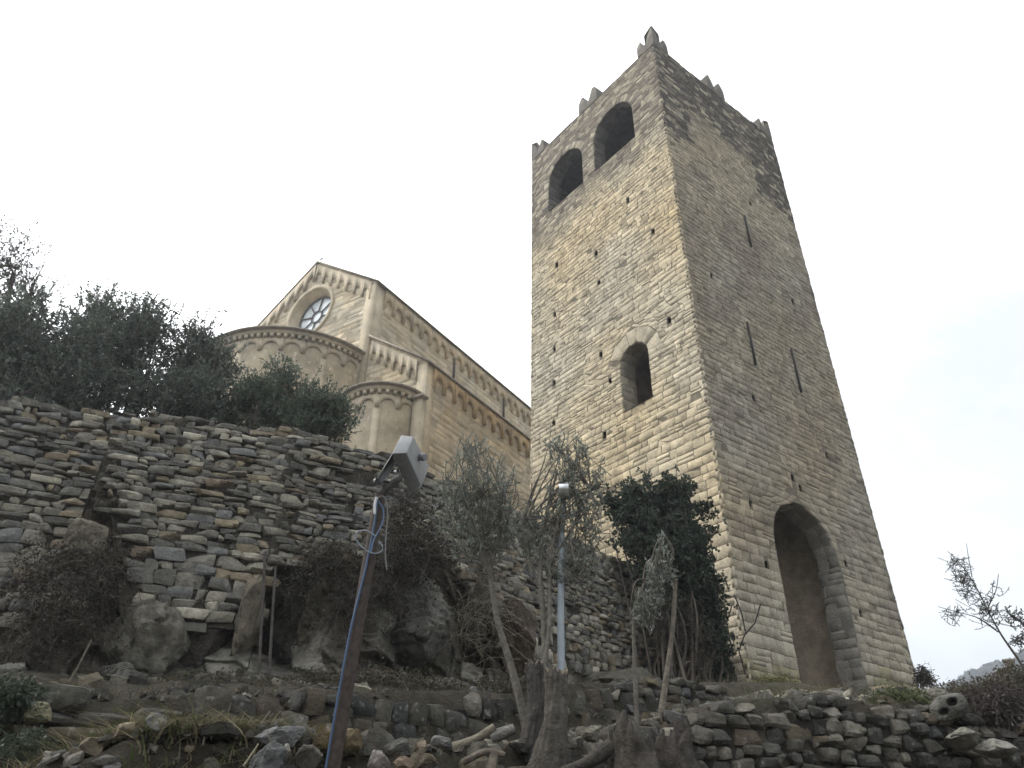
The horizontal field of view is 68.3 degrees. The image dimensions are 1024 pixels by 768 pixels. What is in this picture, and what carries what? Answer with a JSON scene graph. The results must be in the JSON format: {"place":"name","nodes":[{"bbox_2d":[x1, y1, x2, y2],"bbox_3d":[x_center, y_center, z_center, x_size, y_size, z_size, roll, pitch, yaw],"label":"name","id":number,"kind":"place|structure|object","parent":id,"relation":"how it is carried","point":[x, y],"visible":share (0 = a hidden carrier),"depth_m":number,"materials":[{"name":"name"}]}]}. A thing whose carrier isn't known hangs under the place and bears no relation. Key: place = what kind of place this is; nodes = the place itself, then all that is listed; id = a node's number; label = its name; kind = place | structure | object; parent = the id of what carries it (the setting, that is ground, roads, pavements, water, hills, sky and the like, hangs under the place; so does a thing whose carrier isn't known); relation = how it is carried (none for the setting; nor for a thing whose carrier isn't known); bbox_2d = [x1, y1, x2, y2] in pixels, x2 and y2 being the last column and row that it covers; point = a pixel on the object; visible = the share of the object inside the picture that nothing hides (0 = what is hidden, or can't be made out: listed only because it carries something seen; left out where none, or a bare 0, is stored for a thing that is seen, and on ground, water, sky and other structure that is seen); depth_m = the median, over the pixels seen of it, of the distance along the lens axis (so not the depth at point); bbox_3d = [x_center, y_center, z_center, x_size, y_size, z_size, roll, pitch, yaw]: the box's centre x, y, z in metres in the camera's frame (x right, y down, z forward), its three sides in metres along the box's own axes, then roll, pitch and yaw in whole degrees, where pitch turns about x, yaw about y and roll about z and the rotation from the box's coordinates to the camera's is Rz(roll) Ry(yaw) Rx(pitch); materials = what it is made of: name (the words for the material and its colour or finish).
{"place":"outdoors","nodes":[
{"label":"outdoors","id":0,"kind":"place"},
{"bbox_2d":[36,720,518,767],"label":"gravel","id":1,"kind":"structure","parent":0,"point":[87,746],"depth_m":3.92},
{"bbox_2d":[248,718,279,746],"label":"rubble stone","id":2,"kind":"object","parent":1,"relation":"on","point":[261,728],"visible":0.49,"depth_m":4.26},
{"bbox_2d":[343,728,362,752],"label":"loose stone","id":3,"kind":"object","parent":1,"relation":"on","point":[353,743],"visible":0.82,"depth_m":4.44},
{"bbox_2d":[347,727,394,759],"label":"rubble stone","id":4,"kind":"object","parent":1,"relation":"on","point":[383,737],"visible":0.57,"depth_m":4.59,"materials":[{"name":"stone"}]},
{"bbox_2d":[408,737,423,754],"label":"rubble stone","id":5,"kind":"object","parent":1,"relation":"on","point":[411,742],"visible":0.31,"depth_m":4.91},
{"bbox_2d":[490,724,515,742],"bbox_3d":[-0.070,2.538,5.480,0.201,0.140,0.093,1,-32,0],"label":"log","id":6,"kind":"object","parent":1,"relation":"on","point":[503,733],"visible":0.88,"depth_m":5.46,"materials":[{"name":"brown wood"}]},
{"bbox_2d":[1,668,736,737],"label":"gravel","id":7,"kind":"structure","parent":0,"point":[449,727],"depth_m":7.22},
{"bbox_2d":[0,585,1023,767],"bbox_3d":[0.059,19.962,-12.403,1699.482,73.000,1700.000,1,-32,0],"label":"ground","id":8,"kind":"structure","parent":0,"point":[444,698],"depth_m":6.67,"materials":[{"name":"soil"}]},
{"bbox_2d":[0,662,25,672],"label":"boulder","id":9,"kind":"object","parent":8,"relation":"on","point":[11,667],"visible":0.36,"depth_m":6.75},
{"bbox_2d":[1,623,62,670],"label":"bush","id":10,"kind":"object","parent":8,"relation":"on","point":[28,667],"visible":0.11,"depth_m":7.54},
{"bbox_2d":[0,668,65,767],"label":"weeds","id":11,"kind":"object","parent":8,"relation":"on","point":[17,699],"visible":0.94,"depth_m":5.09,"materials":[{"name":"green plant"}]},
{"bbox_2d":[23,701,51,724],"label":"loose stone","id":12,"kind":"object","parent":11,"relation":"on","point":[30,718],"visible":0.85,"depth_m":5.19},
{"bbox_2d":[0,214,68,313],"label":"bare tree","id":13,"kind":"object","parent":8,"relation":"on","point":[12,277],"visible":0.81,"depth_m":12.33,"materials":[{"name":"grey plant"}]},
{"bbox_2d":[68,640,91,681],"bbox_3d":[-3.951,2.552,6.863,0.124,0.459,0.024,15,-35,-22],"label":"branch","id":14,"kind":"object","parent":8,"relation":"on","point":[76,669],"visible":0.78,"depth_m":6.87,"materials":[{"name":"brown wood"}]},
{"bbox_2d":[77,672,102,688],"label":"rubble stone","id":15,"kind":"object","parent":8,"relation":"on","point":[92,679],"visible":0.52,"depth_m":6.47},
{"bbox_2d":[61,720,144,767],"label":"grass","id":16,"kind":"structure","parent":8,"relation":"on","point":[115,744],"depth_m":4.00,"materials":[{"name":"green plant"}]},
{"bbox_2d":[95,662,133,679],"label":"boulder","id":17,"kind":"object","parent":8,"relation":"on","point":[124,668],"visible":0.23,"depth_m":7.61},
{"bbox_2d":[110,675,128,683],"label":"rubble stone","id":18,"kind":"object","parent":8,"relation":"on","point":[118,679],"visible":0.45,"depth_m":7.02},
{"bbox_2d":[128,670,150,684],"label":"rubble stone","id":19,"kind":"object","parent":8,"relation":"on","point":[137,677],"visible":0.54,"depth_m":7.00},
{"bbox_2d":[44,278,244,426],"bbox_3d":[-5.584,-0.305,11.600,3.508,3.175,2.151,-8,-33,13],"label":"evergreen shrub","id":20,"kind":"object","parent":8,"relation":"on","point":[140,328],"visible":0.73,"depth_m":11.21,"materials":[{"name":"green plant"}]},
{"bbox_2d":[100,598,190,675],"bbox_3d":[-3.976,2.907,8.180,0.830,1.004,0.901,1,-32,0],"label":"boulder","id":21,"kind":"object","parent":8,"relation":"on","point":[159,640],"visible":0.65,"depth_m":7.98,"materials":[{"name":"stone"}]},
{"bbox_2d":[187,679,207,691],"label":"rubble stone","id":22,"kind":"object","parent":8,"relation":"on","point":[190,686],"visible":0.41,"depth_m":6.57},
{"bbox_2d":[145,306,253,426],"bbox_3d":[-4.862,-0.131,11.815,2.196,2.929,1.517,-13,-34,20],"label":"evergreen shrub","id":23,"kind":"object","parent":8,"relation":"on","point":[198,341],"visible":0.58,"depth_m":11.95,"materials":[{"name":"green plant"}]},
{"bbox_2d":[0,692,403,767],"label":"dry grass","id":24,"kind":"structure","parent":8,"relation":"on","point":[171,730],"depth_m":4.07,"materials":[{"name":"green plant"}]},
{"bbox_2d":[145,712,166,733],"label":"loose stone","id":25,"kind":"object","parent":24,"relation":"on","point":[149,722],"visible":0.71,"depth_m":4.00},
{"bbox_2d":[249,740,285,767],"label":"loose stone","id":26,"kind":"object","parent":24,"relation":"on","point":[275,749],"visible":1,"depth_m":3.87,"materials":[{"name":"stone"}]},
{"bbox_2d":[293,745,322,767],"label":"loose stone","id":27,"kind":"object","parent":24,"relation":"on","point":[308,756],"visible":1,"depth_m":3.98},
{"bbox_2d":[367,750,390,767],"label":"loose stone","id":28,"kind":"object","parent":24,"relation":"on","point":[380,759],"visible":1,"depth_m":4.27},
{"bbox_2d":[178,628,232,667],"bbox_3d":[-3.826,3.330,8.965,1.135,0.962,1.172,1,-32,0],"label":"rock","id":29,"kind":"object","parent":8,"relation":"on","point":[211,641],"visible":0.07,"depth_m":8.58,"materials":[{"name":"stone"}]},
{"bbox_2d":[199,721,237,740],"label":"rubble stone","id":30,"kind":"object","parent":8,"relation":"on","point":[216,732],"visible":0.95,"depth_m":4.11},
{"bbox_2d":[229,676,246,683],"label":"rubble stone","id":31,"kind":"object","parent":8,"relation":"on","point":[231,678],"visible":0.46,"depth_m":7.31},
{"bbox_2d":[257,552,266,672],"bbox_3d":[-2.841,2.675,8.571,0.230,1.569,0.038,10,-33,-15],"label":"wooden post","id":32,"kind":"object","parent":8,"relation":"on","point":[261,619],"visible":0.83,"depth_m":8.58,"materials":[{"name":"brown wood"}]},
{"bbox_2d":[267,566,276,675],"bbox_3d":[-2.720,2.760,8.564,0.190,1.406,0.038,10,-33,-15],"label":"wooden post","id":33,"kind":"object","parent":8,"relation":"on","point":[271,628],"visible":0.84,"depth_m":8.56,"materials":[{"name":"brown wood"}]},
{"bbox_2d":[263,619,297,664],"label":"boulder","id":34,"kind":"object","parent":8,"relation":"on","point":[276,650],"visible":0.2,"depth_m":9.16,"materials":[{"name":"stone"}]},
{"bbox_2d":[255,726,305,746],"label":"loose stone","id":35,"kind":"object","parent":8,"relation":"on","point":[284,735],"visible":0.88,"depth_m":4.17,"materials":[{"name":"stone"}]},
{"bbox_2d":[271,677,290,686],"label":"rubble stone","id":36,"kind":"object","parent":8,"relation":"on","point":[280,682],"visible":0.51,"depth_m":7.37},
{"bbox_2d":[288,721,314,750],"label":"rubble stone","id":37,"kind":"object","parent":8,"relation":"on","point":[306,735],"visible":0.32,"depth_m":4.39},
{"bbox_2d":[297,573,327,646],"bbox_3d":[-2.390,2.902,9.470,0.502,1.344,0.739,1,-32,0],"label":"boulder","id":38,"kind":"object","parent":8,"relation":"on","point":[301,635],"visible":0.2,"depth_m":9.13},
{"bbox_2d":[0,489,652,689],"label":"rock outcrop","id":39,"kind":"object","parent":8,"relation":"on","point":[378,644],"visible":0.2,"depth_m":9.00,"materials":[{"name":"stone"}]},
{"bbox_2d":[0,522,143,671],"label":"bramble","id":40,"kind":"object","parent":39,"relation":"on","point":[54,630],"visible":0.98,"depth_m":7.58,"materials":[{"name":"brown plant"}]},
{"bbox_2d":[229,573,265,655],"bbox_3d":[-3.043,2.686,8.764,0.243,0.998,0.600,1,-32,0],"label":"boulder","id":41,"kind":"object","parent":39,"relation":"on","point":[246,632],"visible":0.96,"depth_m":8.65,"materials":[{"name":"stone"}]},
{"bbox_2d":[0,396,655,675],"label":"terrace wall","id":42,"kind":"structure","parent":39,"relation":"on","point":[205,514],"depth_m":9.40,"materials":[{"name":"stone"}]},
{"bbox_2d":[0,281,157,414],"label":"evergreen shrub","id":43,"kind":"object","parent":42,"relation":"on","point":[36,363],"visible":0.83,"depth_m":10.19,"materials":[{"name":"green plant"}]},
{"bbox_2d":[60,517,108,567],"bbox_3d":[-4.672,1.713,8.260,0.372,0.526,0.599,1,-32,0],"label":"rock","id":44,"kind":"object","parent":42,"relation":"attached to","point":[88,530],"depth_m":8.13,"materials":[{"name":"stone"}]},
{"bbox_2d":[207,351,365,447],"bbox_3d":[-3.343,0.342,11.312,2.384,1.929,1.496,1,-32,0],"label":"evergreen shrub","id":45,"kind":"object","parent":42,"relation":"on","point":[272,402],"visible":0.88,"depth_m":11.00,"materials":[{"name":"green plant"}]},
{"bbox_2d":[345,481,473,640],"bbox_3d":[-1.242,2.053,9.393,1.578,2.158,1.225,1,-32,0],"label":"bramble","id":46,"kind":"object","parent":42,"relation":"attached to","point":[436,558],"visible":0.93,"depth_m":9.32,"materials":[{"name":"brown plant"}]},
{"bbox_2d":[264,528,391,668],"bbox_3d":[-2.164,2.607,8.907,1.537,1.866,1.100,1,-32,0],"label":"bramble","id":47,"kind":"object","parent":39,"relation":"on","point":[350,598],"visible":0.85,"depth_m":9.00,"materials":[{"name":"brown plant"}]},
{"bbox_2d":[390,573,453,671],"bbox_3d":[-1.223,3.038,9.685,0.931,1.228,1.076,1,-32,0],"label":"boulder","id":48,"kind":"object","parent":39,"relation":"on","point":[421,647],"visible":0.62,"depth_m":9.35,"materials":[{"name":"stone"}]},
{"bbox_2d":[457,562,493,650],"bbox_3d":[-0.527,3.219,10.814,0.623,1.200,0.914,1,-32,0],"label":"boulder","id":49,"kind":"object","parent":39,"relation":"on","point":[480,591],"visible":0.47,"depth_m":10.48,"materials":[{"name":"stone"}]},
{"bbox_2d":[430,538,538,682],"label":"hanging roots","id":50,"kind":"object","parent":39,"relation":"hanging from","point":[490,608],"visible":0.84,"depth_m":9.96,"materials":[{"name":"plant"}]},
{"bbox_2d":[311,723,346,751],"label":"loose stone","id":51,"kind":"object","parent":8,"relation":"on","point":[320,741],"visible":0.42,"depth_m":4.37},
{"bbox_2d":[150,656,544,701],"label":"stone wall","id":52,"kind":"structure","parent":8,"relation":"on","point":[390,680],"depth_m":8.12,"materials":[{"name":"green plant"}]},
{"bbox_2d":[347,618,374,633],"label":"boulder","id":53,"kind":"object","parent":8,"relation":"on","point":[367,625],"visible":0.07,"depth_m":9.20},
{"bbox_2d":[0,678,726,765],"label":"terrace wall","id":54,"kind":"structure","parent":8,"relation":"on","point":[305,701],"depth_m":7.01,"materials":[{"name":"stone"}]},
{"bbox_2d":[206,257,530,514],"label":"church","id":55,"kind":"structure","parent":8,"relation":"on","point":[396,364],"depth_m":28.88,"materials":[{"name":"stone"}]},
{"bbox_2d":[286,285,333,330],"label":"round window","id":56,"kind":"structure","parent":55,"relation":"in","point":[311,313],"depth_m":33.59,"materials":[{"name":"stone"}]},
{"bbox_2d":[325,435,428,767],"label":"floodlight post","id":57,"kind":"object","parent":8,"relation":"on","point":[410,457],"visible":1,"depth_m":4.28,"materials":[{"name":"metal"}]},
{"bbox_2d":[394,756,413,767],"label":"loose stone","id":58,"kind":"object","parent":8,"relation":"on","point":[403,762],"visible":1,"depth_m":4.19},
{"bbox_2d":[410,752,437,767],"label":"loose stone","id":59,"kind":"object","parent":8,"relation":"on","point":[423,760],"visible":0.97,"depth_m":4.43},
{"bbox_2d":[408,633,451,676],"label":"boulder","id":60,"kind":"object","parent":8,"relation":"on","point":[440,663],"visible":0.22,"depth_m":9.59,"materials":[{"name":"stone"}]},
{"bbox_2d":[431,735,451,747],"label":"loose stone","id":61,"kind":"object","parent":8,"relation":"on","point":[438,741],"visible":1,"depth_m":4.80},
{"bbox_2d":[452,723,496,747],"bbox_3d":[-0.270,2.472,5.282,0.324,0.189,0.060,2,-32,-3],"label":"log","id":62,"kind":"object","parent":8,"relation":"on","point":[484,733],"visible":0.79,"depth_m":5.26,"materials":[{"name":"brown wood"}]},
{"bbox_2d":[425,432,532,728],"bbox_3d":[-0.301,1.663,6.707,1.029,2.810,0.682,1,-32,0],"label":"olive tree","id":63,"kind":"object","parent":8,"relation":"on","point":[486,540],"visible":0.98,"depth_m":6.94,"materials":[{"name":"green plant"}]},
{"bbox_2d":[461,748,504,765],"bbox_3d":[-0.188,2.445,4.950,0.290,0.108,0.044,2,-32,-2],"label":"log","id":64,"kind":"object","parent":8,"relation":"on","point":[468,759],"visible":1,"depth_m":4.95,"materials":[{"name":"brown wood"}]},
{"bbox_2d":[485,751,498,767],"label":"log","id":65,"kind":"object","parent":8,"relation":"on","point":[492,760],"visible":1,"depth_m":4.92,"materials":[{"name":"brown wood"}]},
{"bbox_2d":[298,712,695,767],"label":"dry grass","id":66,"kind":"structure","parent":8,"relation":"on","point":[356,758],"depth_m":4.93,"materials":[{"name":"brown plant"}]},
{"bbox_2d":[384,737,408,752],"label":"loose stone","id":67,"kind":"object","parent":66,"relation":"on","point":[401,744],"visible":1,"depth_m":4.54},
{"bbox_2d":[489,597,536,682],"bbox_3d":[-0.018,3.748,10.867,0.758,1.265,1.051,1,-32,0],"label":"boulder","id":68,"kind":"object","parent":8,"relation":"on","point":[521,644],"visible":0.57,"depth_m":10.55,"materials":[{"name":"stone"}]},
{"bbox_2d":[509,742,532,754],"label":"rubble stone","id":69,"kind":"object","parent":8,"relation":"on","point":[521,748],"visible":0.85,"depth_m":5.51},
{"bbox_2d":[519,659,543,746],"bbox_3d":[0.092,2.662,5.816,0.318,1.038,0.250,6,-32,-8],"label":"pruned olive","id":70,"kind":"object","parent":8,"relation":"on","point":[533,720],"visible":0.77,"depth_m":5.88,"materials":[{"name":"brown plant"}]},
{"bbox_2d":[525,666,570,767],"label":"pruned olive","id":71,"kind":"object","parent":8,"relation":"on","point":[551,748],"visible":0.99,"depth_m":5.34,"materials":[{"name":"brown plant"}]},
{"bbox_2d":[506,423,611,677],"bbox_3d":[0.427,1.365,6.659,0.970,2.316,0.527,1,-32,0],"label":"olive tree","id":72,"kind":"object","parent":8,"relation":"on","point":[575,497],"visible":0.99,"depth_m":6.69,"materials":[{"name":"green plant"}]},
{"bbox_2d":[557,484,568,669],"bbox_3d":[0.439,1.694,6.330,0.137,1.716,0.338,1,-32,0],"label":"lamp post","id":73,"kind":"object","parent":8,"relation":"on","point":[563,490],"visible":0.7,"depth_m":6.37,"materials":[{"name":"metal"}]},
{"bbox_2d":[575,726,586,736],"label":"rubble stone","id":74,"kind":"object","parent":8,"relation":"on","point":[579,730],"visible":0.24,"depth_m":6.04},
{"bbox_2d":[581,725,600,742],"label":"loose stone","id":75,"kind":"object","parent":8,"relation":"on","point":[591,734],"visible":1,"depth_m":5.46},
{"bbox_2d":[604,708,619,721],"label":"rubble stone","id":76,"kind":"object","parent":8,"relation":"on","point":[611,714],"visible":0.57,"depth_m":8.92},
{"bbox_2d":[611,689,619,700],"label":"rubble stone","id":77,"kind":"object","parent":8,"relation":"on","point":[615,694],"visible":0.69,"depth_m":9.21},
{"bbox_2d":[582,667,655,682],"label":"boulder","id":78,"kind":"object","parent":8,"relation":"on","point":[627,673],"visible":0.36,"depth_m":11.49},
{"bbox_2d":[560,710,704,767],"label":"hollow stump","id":79,"kind":"object","parent":8,"relation":"on","point":[627,747],"visible":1,"depth_m":5.06,"materials":[{"name":"brown wood"}]},
{"bbox_2d":[644,677,659,686],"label":"rubble stone","id":80,"kind":"object","parent":8,"relation":"on","point":[651,682],"visible":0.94,"depth_m":9.71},
{"bbox_2d":[628,528,679,724],"bbox_3d":[1.291,2.168,6.766,0.500,1.800,0.344,1,-32,0],"label":"olive tree","id":81,"kind":"object","parent":8,"relation":"on","point":[653,598],"visible":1,"depth_m":6.87,"materials":[{"name":"green plant"}]},
{"bbox_2d":[657,578,677,724],"bbox_3d":[1.348,2.444,6.633,0.367,1.481,0.056,-5,-32,8],"label":"stake","id":82,"kind":"object","parent":8,"relation":"on","point":[663,699],"visible":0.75,"depth_m":6.63,"materials":[{"name":"brown wood"}]},
{"bbox_2d":[593,464,745,682],"bbox_3d":[2.874,3.264,13.458,2.746,4.175,1.768,10,-33,-15],"label":"ivy","id":83,"kind":"object","parent":8,"relation":"on","point":[642,513],"visible":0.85,"depth_m":13.27,"materials":[{"name":"green plant"}]},
{"bbox_2d":[647,588,719,681],"bbox_3d":[2.763,4.213,12.493,1.081,1.618,1.072,-26,-40,36],"label":"creeper","id":84,"kind":"object","parent":8,"relation":"on","point":[661,640],"visible":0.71,"depth_m":12.40,"materials":[{"name":"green plant"}]},
{"bbox_2d":[530,26,918,690],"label":"stone tower","id":85,"kind":"structure","parent":8,"relation":"on","point":[676,316],"depth_m":21.16,"materials":[{"name":"stone"}]},
{"bbox_2d":[458,692,1023,767],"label":"terrace wall","id":86,"kind":"structure","parent":8,"relation":"on","point":[886,736],"depth_m":6.51,"materials":[{"name":"stone"}]},
{"bbox_2d":[663,710,682,722],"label":"rubble stone","id":87,"kind":"object","parent":86,"relation":"on","point":[667,714],"visible":0.66,"depth_m":6.31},
{"bbox_2d":[858,679,932,719],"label":"weeds","id":88,"kind":"object","parent":86,"relation":"on","point":[897,696],"visible":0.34,"depth_m":7.03,"materials":[{"name":"green plant"}]},
{"bbox_2d":[929,693,968,721],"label":"pierced stone","id":89,"kind":"object","parent":86,"relation":"on","point":[954,706],"visible":0.99,"depth_m":6.74,"materials":[{"name":"stone"}]},
{"bbox_2d":[972,738,1017,758],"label":"loose stone","id":90,"kind":"object","parent":86,"relation":"on","point":[995,748],"visible":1,"depth_m":6.28,"materials":[{"name":"stone"}]},
{"bbox_2d":[726,594,760,674],"bbox_3d":[4.569,4.850,14.704,0.722,1.533,0.032,-9,-33,14],"label":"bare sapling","id":91,"kind":"object","parent":8,"relation":"on","point":[745,633],"visible":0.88,"depth_m":14.77,"materials":[{"name":"brown plant"}]},
{"bbox_2d":[569,677,938,766],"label":"gravel","id":92,"kind":"structure","parent":8,"relation":"on","point":[791,693],"depth_m":7.02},
{"bbox_2d":[749,672,803,683],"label":"weeds","id":93,"kind":"object","parent":8,"relation":"on","point":[780,679],"visible":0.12,"depth_m":12.52,"materials":[{"name":"green plant"}]},
{"bbox_2d":[823,690,843,694],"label":"rubble stone","id":94,"kind":"object","parent":8,"relation":"on","point":[832,692],"visible":0.41,"depth_m":7.35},
{"bbox_2d":[844,684,872,696],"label":"rubble stone","id":95,"kind":"object","parent":8,"relation":"on","point":[858,688],"visible":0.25,"depth_m":7.61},
{"bbox_2d":[723,672,1010,732],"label":"dry grass","id":96,"kind":"structure","parent":8,"relation":"on","point":[783,690],"depth_m":7.96,"materials":[{"name":"green plant"}]},
{"bbox_2d":[910,663,940,689],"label":"dead bush","id":97,"kind":"object","parent":8,"relation":"on","point":[923,677],"visible":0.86,"depth_m":17.15,"materials":[{"name":"green plant"}]},
{"bbox_2d":[920,688,948,703],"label":"loose stone","id":98,"kind":"object","parent":8,"relation":"on","point":[934,692],"visible":0.38,"depth_m":7.09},
{"bbox_2d":[944,727,980,751],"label":"loose stone","id":99,"kind":"object","parent":8,"relation":"on","point":[961,739],"visible":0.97,"depth_m":6.41,"materials":[{"name":"stone"}]},
{"bbox_2d":[917,660,1023,699],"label":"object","id":100,"kind":"object","parent":8,"relation":"on","point":[1015,675],"visible":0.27,"depth_m":7.81,"materials":[{"name":"brown plant"}]},
{"bbox_2d":[1002,658,1014,668],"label":"loose stone","id":101,"kind":"object","parent":100,"relation":"on","point":[1008,662],"visible":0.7,"depth_m":8.59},
{"bbox_2d":[938,543,1023,670],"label":"bare sapling","id":102,"kind":"object","parent":8,"relation":"on","point":[963,582],"visible":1,"depth_m":8.37,"materials":[{"name":"brown plant"}]},
{"bbox_2d":[947,667,1023,740],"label":"dead bush","id":103,"kind":"object","parent":8,"relation":"on","point":[1003,703],"visible":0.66,"depth_m":6.87,"materials":[{"name":"brown plant"}]},
{"bbox_2d":[995,605,1023,654],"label":"bare sapling","id":104,"kind":"object","parent":8,"relation":"on","point":[1017,639],"visible":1,"depth_m":7.89,"materials":[{"name":"brown plant"}]},
{"bbox_2d":[0,0,1023,688],"label":"sky","id":105,"kind":"structure","parent":0,"point":[202,153],"materials":[{"name":"white"}]},
{"bbox_2d":[652,637,676,678],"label":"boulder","id":106,"kind":"object","parent":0,"point":[655,657],"visible":0.04,"depth_m":12.86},
{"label":"hills","id":107,"kind":"structure","parent":0,"visible":0},
{"bbox_2d":[937,648,1023,689],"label":"distant woodland","id":108,"kind":"object","parent":107,"relation":"on","point":[986,668],"visible":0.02,"depth_m":336.42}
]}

